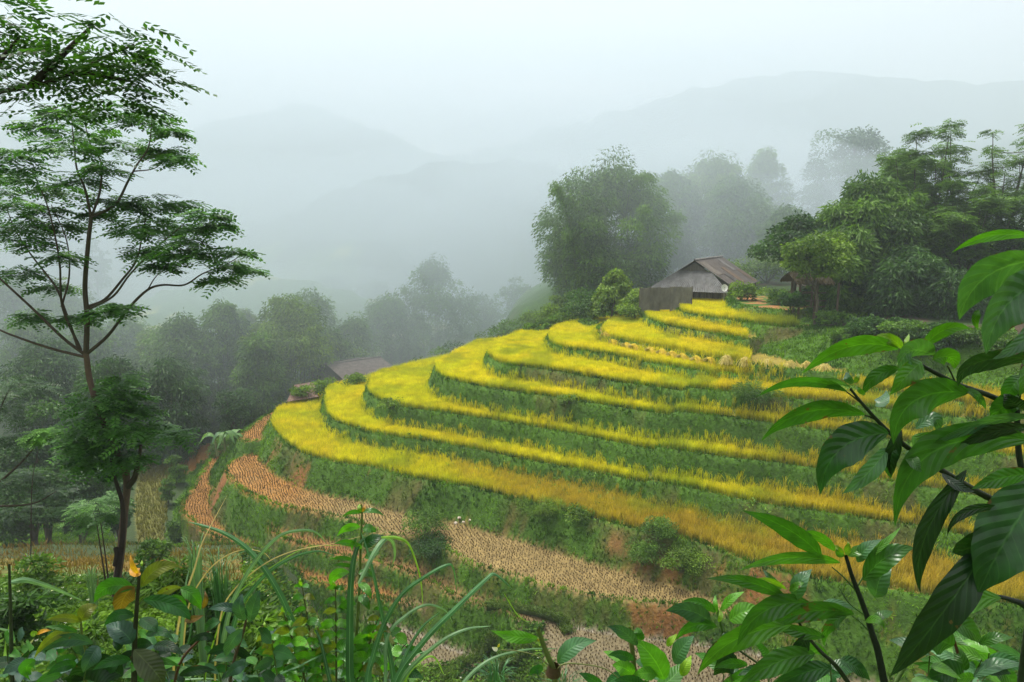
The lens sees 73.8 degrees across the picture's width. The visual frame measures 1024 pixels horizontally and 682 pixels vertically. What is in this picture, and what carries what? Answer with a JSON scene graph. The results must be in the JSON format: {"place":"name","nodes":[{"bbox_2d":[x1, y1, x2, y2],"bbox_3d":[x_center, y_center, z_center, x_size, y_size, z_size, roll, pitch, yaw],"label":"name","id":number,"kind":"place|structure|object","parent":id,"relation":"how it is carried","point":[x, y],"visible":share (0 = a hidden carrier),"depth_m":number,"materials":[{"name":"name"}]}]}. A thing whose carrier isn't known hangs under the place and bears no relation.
{"place":"outdoors","nodes":[
{"label":"outdoors","id":0,"kind":"place"},
{"bbox_2d":[0,70,1023,681],"bbox_3d":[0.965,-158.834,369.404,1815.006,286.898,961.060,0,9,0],"label":"ground","id":1,"kind":"structure","parent":0,"point":[306,194],"depth_m":134.23,"materials":[{"name":"plant"}]},
{"bbox_2d":[0,267,55,368],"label":"bamboo clump","id":2,"kind":"object","parent":1,"relation":"on","point":[9,299],"visible":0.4,"depth_m":117.06,"materials":[{"name":"green plant"}]},
{"bbox_2d":[0,587,63,652],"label":"bush","id":3,"kind":"object","parent":1,"relation":"on","point":[23,616],"visible":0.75,"depth_m":9.63,"materials":[{"name":"green plant"}]},
{"bbox_2d":[0,549,66,595],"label":"bush","id":4,"kind":"object","parent":1,"relation":"on","point":[37,571],"visible":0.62,"depth_m":18.14,"materials":[{"name":"green plant"}]},
{"bbox_2d":[0,464,67,546],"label":"tree","id":5,"kind":"object","parent":1,"relation":"on","point":[20,526],"visible":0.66,"depth_m":53.72,"materials":[{"name":"green plant"}]},
{"bbox_2d":[0,398,67,542],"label":"tree","id":6,"kind":"object","parent":1,"relation":"on","point":[44,455],"visible":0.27,"depth_m":61.78,"materials":[{"name":"green plant"}]},
{"bbox_2d":[0,305,67,424],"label":"bamboo clump","id":7,"kind":"object","parent":1,"relation":"on","point":[27,333],"visible":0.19,"depth_m":97.91,"materials":[{"name":"green plant"}]},
{"bbox_2d":[15,425,63,565],"bbox_3d":[-15.036,5.613,22.123,1.583,5.767,1.420,0,9,0],"label":"edge tree spray","id":8,"kind":"object","parent":1,"relation":"on","point":[35,437],"visible":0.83,"depth_m":21.61,"materials":[{"name":"green plant"}]},
{"bbox_2d":[0,564,80,681],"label":"reed","id":9,"kind":"object","parent":1,"relation":"on","point":[30,581],"visible":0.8,"depth_m":2.62,"materials":[{"name":"green plant"}]},
{"bbox_2d":[0,334,85,462],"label":"bamboo clump","id":10,"kind":"object","parent":1,"relation":"on","point":[58,366],"visible":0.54,"depth_m":85.73,"materials":[{"name":"green plant"}]},
{"bbox_2d":[0,374,86,527],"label":"edge tree","id":11,"kind":"object","parent":1,"relation":"on","point":[58,492],"visible":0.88,"depth_m":22.92,"materials":[{"name":"green plant"}]},
{"bbox_2d":[12,284,108,350],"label":"bamboo clump","id":12,"kind":"object","parent":1,"relation":"on","point":[52,303],"visible":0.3,"depth_m":118.34,"materials":[{"name":"green plant"}]},
{"bbox_2d":[36,613,109,681],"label":"bush","id":13,"kind":"object","parent":1,"relation":"on","point":[99,631],"visible":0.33,"depth_m":7.67,"materials":[{"name":"green plant"}]},
{"bbox_2d":[32,438,136,543],"bbox_3d":[-37.401,13.650,58.979,8.509,10.142,8.169,0,9,0],"label":"tree","id":14,"kind":"object","parent":1,"relation":"on","point":[93,491],"visible":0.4,"depth_m":57.47,"materials":[{"name":"green plant"}]},
{"bbox_2d":[59,321,121,440],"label":"bamboo clump","id":15,"kind":"object","parent":1,"relation":"on","point":[97,334],"visible":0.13,"depth_m":95.73,"materials":[{"name":"green plant"}]},
{"bbox_2d":[57,491,132,595],"bbox_3d":[-11.004,5.604,18.026,2.196,3.312,1.428,3,10,21],"label":"sapling","id":16,"kind":"object","parent":1,"relation":"on","point":[103,505],"visible":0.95,"depth_m":17.89,"materials":[{"name":"green plant"}]},
{"bbox_2d":[76,237,113,307],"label":"tree","id":17,"kind":"object","parent":1,"relation":"on","point":[101,265],"visible":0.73,"depth_m":169.10,"materials":[{"name":"green plant"}]},
{"bbox_2d":[0,0,216,146],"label":"overhanging tree","id":18,"kind":"object","parent":1,"relation":"on","point":[79,68],"visible":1,"depth_m":5.50,"materials":[{"name":"green plant"}]},
{"bbox_2d":[63,354,161,465],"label":"bamboo clump","id":19,"kind":"object","parent":1,"relation":"on","point":[109,366],"visible":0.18,"depth_m":82.90,"materials":[{"name":"green plant"}]},
{"bbox_2d":[95,313,154,361],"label":"bamboo clump","id":20,"kind":"object","parent":1,"relation":"on","point":[126,333],"visible":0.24,"depth_m":107.31,"materials":[{"name":"green plant"}]},
{"bbox_2d":[0,99,272,596],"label":"layered tree","id":21,"kind":"object","parent":1,"relation":"on","point":[84,461],"visible":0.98,"depth_m":14.91,"materials":[{"name":"green plant"}]},
{"bbox_2d":[0,555,294,681],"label":"waxy leaved shrub","id":22,"kind":"object","parent":1,"relation":"on","point":[145,663],"visible":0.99,"depth_m":2.27,"materials":[{"name":"green plant"}]},
{"bbox_2d":[123,323,183,406],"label":"bamboo clump","id":23,"kind":"object","parent":1,"relation":"on","point":[137,351],"visible":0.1,"depth_m":99.61,"materials":[{"name":"green plant"}]},
{"bbox_2d":[136,537,173,561],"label":"bush","id":24,"kind":"object","parent":1,"relation":"on","point":[153,548],"visible":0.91,"depth_m":33.39,"materials":[{"name":"green plant"}]},
{"bbox_2d":[0,146,324,631],"bbox_3d":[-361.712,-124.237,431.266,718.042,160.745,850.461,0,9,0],"label":"meadow grass","id":25,"kind":"structure","parent":1,"relation":"on","point":[86,559],"depth_m":184.93,"materials":[{"name":"plant"}]},
{"bbox_2d":[125,352,212,465],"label":"bamboo clump","id":26,"kind":"object","parent":1,"relation":"on","point":[170,381],"visible":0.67,"depth_m":84.78,"materials":[{"name":"green plant"}]},
{"bbox_2d":[132,555,206,618],"bbox_3d":[-6.465,4.749,12.940,1.323,1.341,1.331,8,12,41],"label":"bush","id":27,"kind":"object","parent":1,"relation":"on","point":[169,577],"visible":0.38,"depth_m":12.78,"materials":[{"name":"green plant"}]},
{"bbox_2d":[135,410,204,541],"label":"rice crop","id":28,"kind":"object","parent":1,"relation":"on","point":[148,500],"visible":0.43,"depth_m":72.71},
{"bbox_2d":[163,454,189,484],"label":"bush","id":29,"kind":"object","parent":1,"relation":"on","point":[175,472],"visible":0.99,"depth_m":78.64,"materials":[{"name":"green plant"}]},
{"bbox_2d":[136,307,226,435],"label":"bamboo clump","id":30,"kind":"object","parent":1,"relation":"on","point":[179,342],"visible":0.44,"depth_m":95.84,"materials":[{"name":"green plant"}]},
{"bbox_2d":[181,533,209,680],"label":"grass clump","id":31,"kind":"object","parent":1,"relation":"on","point":[200,622],"visible":0.71,"depth_m":8.06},
{"bbox_2d":[157,578,250,651],"bbox_3d":[-4.321,4.012,9.766,1.156,1.207,1.279,0,9,0],"label":"bush","id":32,"kind":"object","parent":1,"relation":"on","point":[209,614],"visible":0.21,"depth_m":9.58,"materials":[{"name":"green plant"}]},
{"bbox_2d":[186,547,248,643],"bbox_3d":[-3.888,3.604,9.166,0.762,1.572,0.881,4,10,24],"label":"grass clump","id":33,"kind":"object","parent":1,"relation":"on","point":[220,596],"visible":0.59,"depth_m":9.13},
{"bbox_2d":[190,298,255,442],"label":"bamboo clump","id":34,"kind":"object","parent":1,"relation":"on","point":[230,326],"visible":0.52,"depth_m":99.38,"materials":[{"name":"green plant"}]},
{"bbox_2d":[211,387,256,436],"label":"tree","id":35,"kind":"object","parent":1,"relation":"on","point":[235,405],"visible":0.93,"depth_m":87.39,"materials":[{"name":"green plant"}]},
{"bbox_2d":[228,328,292,427],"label":"bamboo clump","id":36,"kind":"object","parent":1,"relation":"on","point":[268,379],"visible":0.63,"depth_m":92.30,"materials":[{"name":"green plant"}]},
{"bbox_2d":[231,596,296,674],"bbox_3d":[-3.145,3.868,8.706,0.954,1.157,1.269,0,9,0],"label":"bush","id":37,"kind":"object","parent":1,"relation":"on","point":[270,617],"visible":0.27,"depth_m":8.50,"materials":[{"name":"green plant"}]},
{"bbox_2d":[172,496,363,681],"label":"long grass","id":38,"kind":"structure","parent":1,"relation":"on","point":[266,572],"depth_m":3.03,"materials":[{"name":"plant"}]},
{"bbox_2d":[0,544,548,681],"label":"ground cover","id":39,"kind":"object","parent":1,"relation":"on","point":[67,605],"visible":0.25,"depth_m":22.17,"materials":[{"name":"green plant"}]},
{"bbox_2d":[237,293,339,401],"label":"bamboo clump","id":40,"kind":"object","parent":1,"relation":"on","point":[294,332],"visible":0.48,"depth_m":97.81,"materials":[{"name":"green plant"}]},
{"bbox_2d":[293,286,346,381],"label":"bamboo clump","id":41,"kind":"object","parent":1,"relation":"on","point":[325,305],"visible":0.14,"depth_m":112.22,"materials":[{"name":"green plant"}]},
{"bbox_2d":[302,324,355,383],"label":"bamboo clump","id":42,"kind":"object","parent":1,"relation":"on","point":[343,345],"visible":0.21,"depth_m":104.36,"materials":[{"name":"green plant"}]},
{"bbox_2d":[256,504,423,681],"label":"tall herb","id":43,"kind":"object","parent":1,"relation":"on","point":[363,648],"visible":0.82,"depth_m":2.70,"materials":[{"name":"green plant"}]},
{"bbox_2d":[312,356,391,386],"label":"barn","id":44,"kind":"structure","parent":1,"relation":"on","point":[341,369],"depth_m":98.06,"materials":[{"name":"grey wood"}]},
{"bbox_2d":[335,311,379,357],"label":"bamboo clump","id":45,"kind":"object","parent":1,"relation":"on","point":[356,329],"visible":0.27,"depth_m":111.93,"materials":[{"name":"green plant"}]},
{"bbox_2d":[362,290,433,366],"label":"bamboo clump","id":46,"kind":"object","parent":1,"relation":"on","point":[386,314],"visible":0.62,"depth_m":124.04,"materials":[{"name":"green plant"}]},
{"bbox_2d":[280,531,556,681],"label":"long grass","id":47,"kind":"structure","parent":1,"relation":"on","point":[401,674],"depth_m":2.61,"materials":[{"name":"plant"}]},
{"bbox_2d":[401,507,451,538],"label":"bush","id":48,"kind":"object","parent":1,"relation":"on","point":[428,519],"visible":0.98,"depth_m":51.61,"materials":[{"name":"green plant"}]},
{"bbox_2d":[407,530,455,558],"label":"bush","id":49,"kind":"object","parent":1,"relation":"on","point":[429,547],"visible":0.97,"depth_m":49.92,"materials":[{"name":"green plant"}]},
{"bbox_2d":[393,253,484,360],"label":"bamboo clump","id":50,"kind":"object","parent":1,"relation":"on","point":[431,274],"visible":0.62,"depth_m":129.77,"materials":[{"name":"green plant"}]},
{"bbox_2d":[431,629,500,681],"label":"bund","id":51,"kind":"structure","parent":1,"relation":"on","point":[489,641],"depth_m":44.16,"materials":[{"name":"green plant"}]},
{"bbox_2d":[453,292,507,342],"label":"bamboo clump","id":52,"kind":"object","parent":1,"relation":"on","point":[487,313],"visible":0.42,"depth_m":144.82,"materials":[{"name":"green plant"}]},
{"bbox_2d":[472,642,534,681],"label":"bund","id":53,"kind":"structure","parent":1,"relation":"on","point":[516,657],"depth_m":41.88,"materials":[{"name":"green plant"}]},
{"bbox_2d":[493,274,528,318],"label":"tree","id":54,"kind":"object","parent":1,"relation":"on","point":[515,297],"visible":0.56,"depth_m":149.49,"materials":[{"name":"green plant"}]},
{"bbox_2d":[0,281,1023,681],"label":"bank grass","id":55,"kind":"structure","parent":1,"relation":"on","point":[320,607],"depth_m":54.30,"materials":[{"name":"plant"}]},
{"bbox_2d":[186,415,852,681],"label":"rice stubble","id":56,"kind":"object","parent":1,"relation":"on","point":[284,486],"visible":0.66,"depth_m":49.41,"materials":[{"name":"plant"}]},
{"bbox_2d":[479,597,575,635],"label":"bund","id":57,"kind":"structure","parent":1,"relation":"on","point":[562,622],"depth_m":44.07,"materials":[{"name":"grass"},{"name":"soil"}]},
{"bbox_2d":[513,495,567,519],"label":"tussock","id":58,"kind":"object","parent":1,"relation":"on","point":[540,508],"visible":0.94,"depth_m":50.52,"materials":[{"name":"green plant"}]},
{"bbox_2d":[490,628,618,681],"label":"paddle leaved plant","id":59,"kind":"object","parent":1,"relation":"on","point":[569,649],"visible":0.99,"depth_m":2.07,"materials":[{"name":"green plant"}]},
{"bbox_2d":[537,214,620,297],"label":"bamboo clump","id":60,"kind":"object","parent":1,"relation":"on","point":[596,252],"visible":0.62,"depth_m":97.82,"materials":[{"name":"green plant"}]},
{"bbox_2d":[557,286,616,319],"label":"bush","id":61,"kind":"object","parent":1,"relation":"on","point":[584,302],"visible":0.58,"depth_m":85.70,"materials":[{"name":"green plant"}]},
{"bbox_2d":[530,144,687,291],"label":"bamboo clump","id":62,"kind":"object","parent":1,"relation":"on","point":[640,256],"visible":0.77,"depth_m":98.54,"materials":[{"name":"green plant"}]},
{"bbox_2d":[587,267,637,318],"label":"vine mound","id":63,"kind":"object","parent":1,"relation":"on","point":[610,288],"visible":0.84,"depth_m":83.16,"materials":[{"name":"green plant"}]},
{"bbox_2d":[614,287,644,318],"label":"bush","id":64,"kind":"object","parent":1,"relation":"on","point":[628,309],"visible":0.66,"depth_m":79.28,"materials":[{"name":"green plant"}]},
{"bbox_2d":[579,625,693,681],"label":"paddle leaved plant","id":65,"kind":"object","parent":1,"relation":"on","point":[652,661],"visible":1,"depth_m":1.95,"materials":[{"name":"green plant"}]},
{"bbox_2d":[625,534,666,565],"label":"bush","id":66,"kind":"object","parent":1,"relation":"on","point":[644,552],"visible":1,"depth_m":45.57,"materials":[{"name":"green plant"}]},
{"bbox_2d":[269,380,1023,603],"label":"rice crop","id":67,"kind":"object","parent":1,"relation":"on","point":[299,424],"visible":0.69,"depth_m":51.51,"materials":[{"name":"plant"}]},
{"bbox_2d":[321,371,976,533],"bbox_3d":[2.512,8.501,60.869,20.459,2.139,72.513,-8,12,-40],"label":"rice crop","id":68,"kind":"object","parent":1,"relation":"on","point":[344,403],"visible":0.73,"depth_m":54.16,"materials":[{"name":"plant"}]},
{"bbox_2d":[640,515,679,540],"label":"bush","id":69,"kind":"object","parent":1,"relation":"on","point":[655,525],"visible":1,"depth_m":45.87,"materials":[{"name":"green plant"}]},
{"bbox_2d":[639,286,692,310],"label":"sheet fence","id":70,"kind":"object","parent":1,"relation":"on","point":[660,298],"visible":0.83,"depth_m":76.55,"materials":[{"name":"grey metal"}]},
{"bbox_2d":[632,167,702,274],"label":"tree","id":71,"kind":"object","parent":1,"relation":"on","point":[679,193],"visible":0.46,"depth_m":117.26,"materials":[{"name":"green plant"}]},
{"bbox_2d":[601,312,753,360],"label":"rice crop","id":72,"kind":"object","parent":1,"relation":"on","point":[627,328],"visible":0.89,"depth_m":65.08,"materials":[{"name":"plant"}]},
{"bbox_2d":[367,355,1000,495],"bbox_3d":[5.078,6.050,62.226,24.588,2.243,65.626,-6,11,-32],"label":"rice crop","id":73,"kind":"object","parent":1,"relation":"on","point":[407,381],"visible":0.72,"depth_m":58.79,"materials":[{"name":"plant"}]},
{"bbox_2d":[657,539,716,576],"bbox_3d":[11.241,14.211,44.678,3.718,1.809,3.630,0,9,0],"label":"bush","id":74,"kind":"object","parent":1,"relation":"on","point":[683,560],"visible":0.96,"depth_m":44.23,"materials":[{"name":"green plant"}]},
{"bbox_2d":[645,309,749,338],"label":"rice crop","id":75,"kind":"object","parent":1,"relation":"on","point":[675,318],"visible":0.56,"depth_m":67.14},
{"bbox_2d":[649,255,758,299],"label":"farmhouse","id":76,"kind":"object","parent":1,"relation":"on","point":[700,279],"visible":0.72,"depth_m":81.62,"materials":[{"name":"grey wood"}]},
{"bbox_2d":[666,592,756,681],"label":"young shrub","id":77,"kind":"object","parent":1,"relation":"on","point":[694,612],"visible":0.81,"depth_m":2.04,"materials":[{"name":"green plant"}]},
{"bbox_2d":[664,146,773,273],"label":"bamboo clump","id":78,"kind":"object","parent":1,"relation":"on","point":[705,176],"visible":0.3,"depth_m":121.69,"materials":[{"name":"green plant"}]},
{"bbox_2d":[434,335,1023,454],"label":"rice crop","id":79,"kind":"object","parent":1,"relation":"on","point":[463,363],"visible":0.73,"depth_m":59.42,"materials":[{"name":"plant"}]},
{"bbox_2d":[689,173,782,272],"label":"tree","id":80,"kind":"object","parent":1,"relation":"on","point":[736,212],"visible":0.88,"depth_m":113.22,"materials":[{"name":"green plant"}]},
{"bbox_2d":[487,323,989,418],"bbox_3d":[10.306,1.415,65.523,19.988,1.966,56.417,-5,10,-27],"label":"rice crop","id":81,"kind":"object","parent":1,"relation":"on","point":[522,346],"visible":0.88,"depth_m":58.79,"materials":[{"name":"plant"}]},
{"bbox_2d":[678,296,800,326],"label":"rice crop","id":82,"kind":"object","parent":1,"relation":"on","point":[711,307],"visible":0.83,"depth_m":67.46,"materials":[{"name":"plant"}]},
{"bbox_2d":[726,280,772,300],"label":"bush","id":83,"kind":"object","parent":1,"relation":"on","point":[747,291],"visible":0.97,"depth_m":74.52,"materials":[{"name":"green plant"}]},
{"bbox_2d":[729,376,784,405],"bbox_3d":[18.540,3.920,51.721,3.526,2.171,3.682,-3,10,-20],"label":"tussock","id":84,"kind":"object","parent":1,"relation":"on","point":[747,389],"visible":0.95,"depth_m":51.72,"materials":[{"name":"green plant"}]},
{"bbox_2d":[736,255,791,283],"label":"bush","id":85,"kind":"object","parent":1,"relation":"on","point":[774,266],"visible":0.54,"depth_m":99.10,"materials":[{"name":"green plant"}]},
{"bbox_2d":[743,145,796,272],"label":"bamboo clump","id":86,"kind":"object","parent":1,"relation":"on","point":[762,167],"visible":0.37,"depth_m":134.80,"materials":[{"name":"green plant"}]},
{"bbox_2d":[750,203,816,278],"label":"bamboo clump","id":87,"kind":"object","parent":1,"relation":"on","point":[779,214],"visible":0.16,"depth_m":105.84,"materials":[{"name":"green plant"}]},
{"bbox_2d":[545,316,1023,405],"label":"rice crop","id":88,"kind":"object","parent":1,"relation":"on","point":[572,333],"visible":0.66,"depth_m":62.12,"materials":[{"name":"plant"}]},
{"bbox_2d":[745,209,831,290],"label":"tree","id":89,"kind":"object","parent":1,"relation":"on","point":[788,229],"visible":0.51,"depth_m":70.03,"materials":[{"name":"green plant"}]},
{"bbox_2d":[780,271,839,318],"bbox_3d":[28.372,-4.334,65.326,4.189,4.868,4.759,0,9,0],"label":"timber shelter","id":90,"kind":"object","parent":1,"relation":"on","point":[790,276],"visible":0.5,"depth_m":63.92,"materials":[{"name":"brown wood"}]},
{"bbox_2d":[793,157,840,216],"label":"tree","id":91,"kind":"object","parent":1,"relation":"on","point":[818,196],"visible":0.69,"depth_m":141.25,"materials":[{"name":"green plant"}]},
{"bbox_2d":[779,229,858,324],"bbox_3d":[27.050,-5.526,60.720,6.444,9.044,6.257,4,10,24],"label":"tree","id":92,"kind":"object","parent":1,"relation":"on","point":[822,256],"visible":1,"depth_m":59.48,"materials":[{"name":"green plant"}]},
{"bbox_2d":[801,309,854,325],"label":"bush","id":93,"kind":"object","parent":1,"relation":"on","point":[829,318],"visible":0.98,"depth_m":61.03,"materials":[{"name":"green plant"}]},
{"bbox_2d":[805,220,885,313],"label":"bamboo clump","id":94,"kind":"object","parent":1,"relation":"on","point":[867,252],"visible":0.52,"depth_m":66.38,"materials":[{"name":"green plant"}]},
{"bbox_2d":[799,124,905,201],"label":"tree","id":95,"kind":"object","parent":1,"relation":"on","point":[851,164],"visible":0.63,"depth_m":144.81,"materials":[{"name":"green plant"}]},
{"bbox_2d":[695,510,1019,681],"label":"broad leaved shrub","id":96,"kind":"object","parent":1,"relation":"on","point":[777,611],"visible":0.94,"depth_m":1.88,"materials":[{"name":"green plant"}]},
{"bbox_2d":[842,314,887,334],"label":"bush","id":97,"kind":"object","parent":1,"relation":"on","point":[865,327],"visible":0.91,"depth_m":55.00,"materials":[{"name":"green plant"}]},
{"bbox_2d":[815,168,936,306],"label":"bamboo clump","id":98,"kind":"object","parent":1,"relation":"on","point":[873,206],"visible":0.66,"depth_m":67.95,"materials":[{"name":"green plant"}]},
{"bbox_2d":[757,229,1023,681],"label":"broad leaved shrub","id":99,"kind":"object","parent":1,"relation":"on","point":[990,549],"visible":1,"depth_m":1.58,"materials":[{"name":"green plant"}]},
{"bbox_2d":[850,244,954,316],"bbox_3d":[37.689,-5.532,66.040,9.282,8.138,8.817,0,9,0],"label":"bamboo clump","id":100,"kind":"object","parent":1,"relation":"on","point":[890,293],"visible":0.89,"depth_m":63.98,"materials":[{"name":"green plant"}]},
{"bbox_2d":[876,319,931,338],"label":"bush","id":101,"kind":"object","parent":1,"relation":"on","point":[905,328],"visible":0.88,"depth_m":52.86,"materials":[{"name":"green plant"}]},
{"bbox_2d":[872,118,1004,251],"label":"tree","id":102,"kind":"object","parent":1,"relation":"on","point":[916,159],"visible":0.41,"depth_m":73.30,"materials":[{"name":"green plant"}]},
{"bbox_2d":[905,262,992,320],"bbox_3d":[40.913,-4.253,63.840,7.652,6.555,8.233,9,13,44],"label":"bamboo clump","id":103,"kind":"object","parent":1,"relation":"on","point":[947,311],"visible":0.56,"depth_m":62.28,"materials":[{"name":"green plant"}]},
{"bbox_2d":[895,174,1023,271],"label":"tree","id":104,"kind":"object","parent":1,"relation":"on","point":[946,237],"visible":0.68,"depth_m":65.89,"materials":[{"name":"green plant"}]},
{"bbox_2d":[930,124,1023,224],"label":"tree","id":105,"kind":"object","parent":1,"relation":"on","point":[1010,189],"visible":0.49,"depth_m":71.95,"materials":[{"name":"green plant"}]},
{"bbox_2d":[953,326,1017,349],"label":"bush","id":106,"kind":"object","parent":1,"relation":"on","point":[1001,341],"visible":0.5,"depth_m":49.46,"materials":[{"name":"green plant"}]},
{"bbox_2d":[0,0,1023,155],"label":"sky","id":107,"kind":"structure","parent":0,"point":[443,77],"materials":[{"name":"white"}]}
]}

